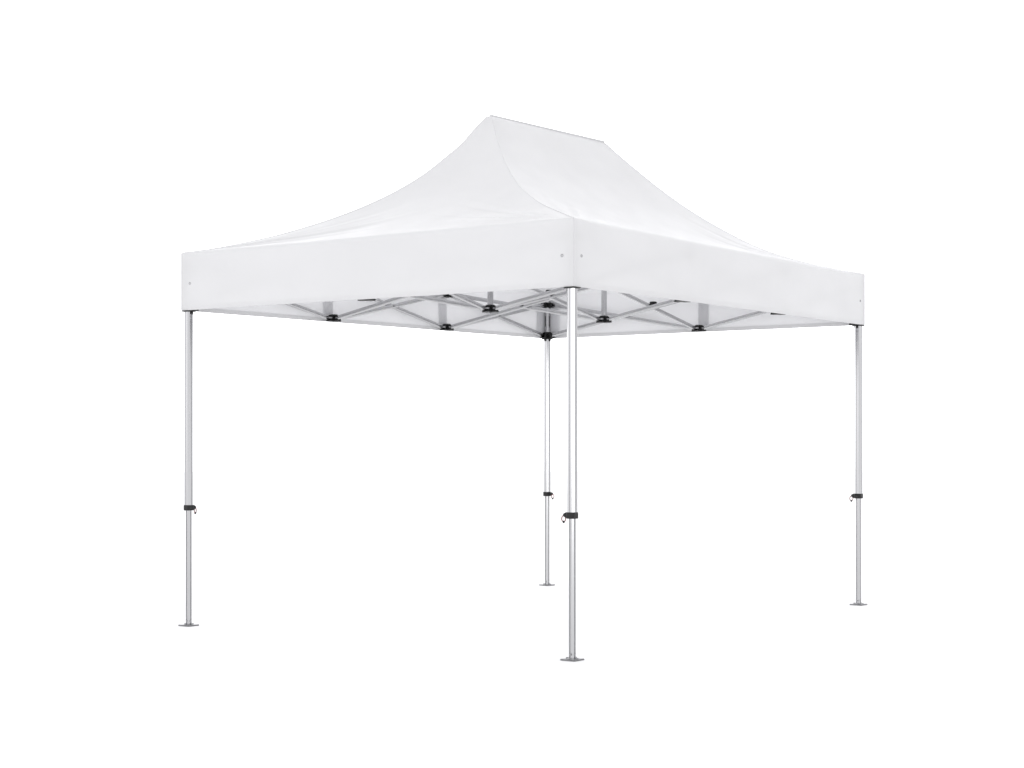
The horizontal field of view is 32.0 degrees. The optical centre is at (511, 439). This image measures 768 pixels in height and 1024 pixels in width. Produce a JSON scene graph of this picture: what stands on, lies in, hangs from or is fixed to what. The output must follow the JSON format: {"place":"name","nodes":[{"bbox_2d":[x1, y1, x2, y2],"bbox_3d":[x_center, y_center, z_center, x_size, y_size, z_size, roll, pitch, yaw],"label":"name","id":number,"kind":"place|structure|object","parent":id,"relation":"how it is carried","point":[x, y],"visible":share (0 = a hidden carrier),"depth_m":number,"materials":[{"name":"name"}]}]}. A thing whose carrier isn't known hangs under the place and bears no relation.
{"place":"outdoors","nodes":[
{"label":"outdoors","id":0,"kind":"place"},
{"bbox_2d":[0,471,1023,767],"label":"ground","id":1,"kind":"structure","parent":0,"point":[380,619],"depth_m":12.79,"materials":[{"name":"white"}]},
{"bbox_2d":[178,114,866,661],"bbox_3d":[0.314,-0.500,13.269,3.373,3.617,4.450,0,0,36],"label":"canopy tent","id":2,"kind":"object","parent":1,"relation":"on","point":[496,224],"visible":1,"depth_m":12.34,"materials":[{"name":"white polyester fabric"},{"name":"brushed aluminium"},{"name":"black nylon"}]},
{"bbox_2d":[0,0,1023,472],"label":"sky","id":3,"kind":"structure","parent":0,"point":[882,140],"materials":[{"name":"white"}]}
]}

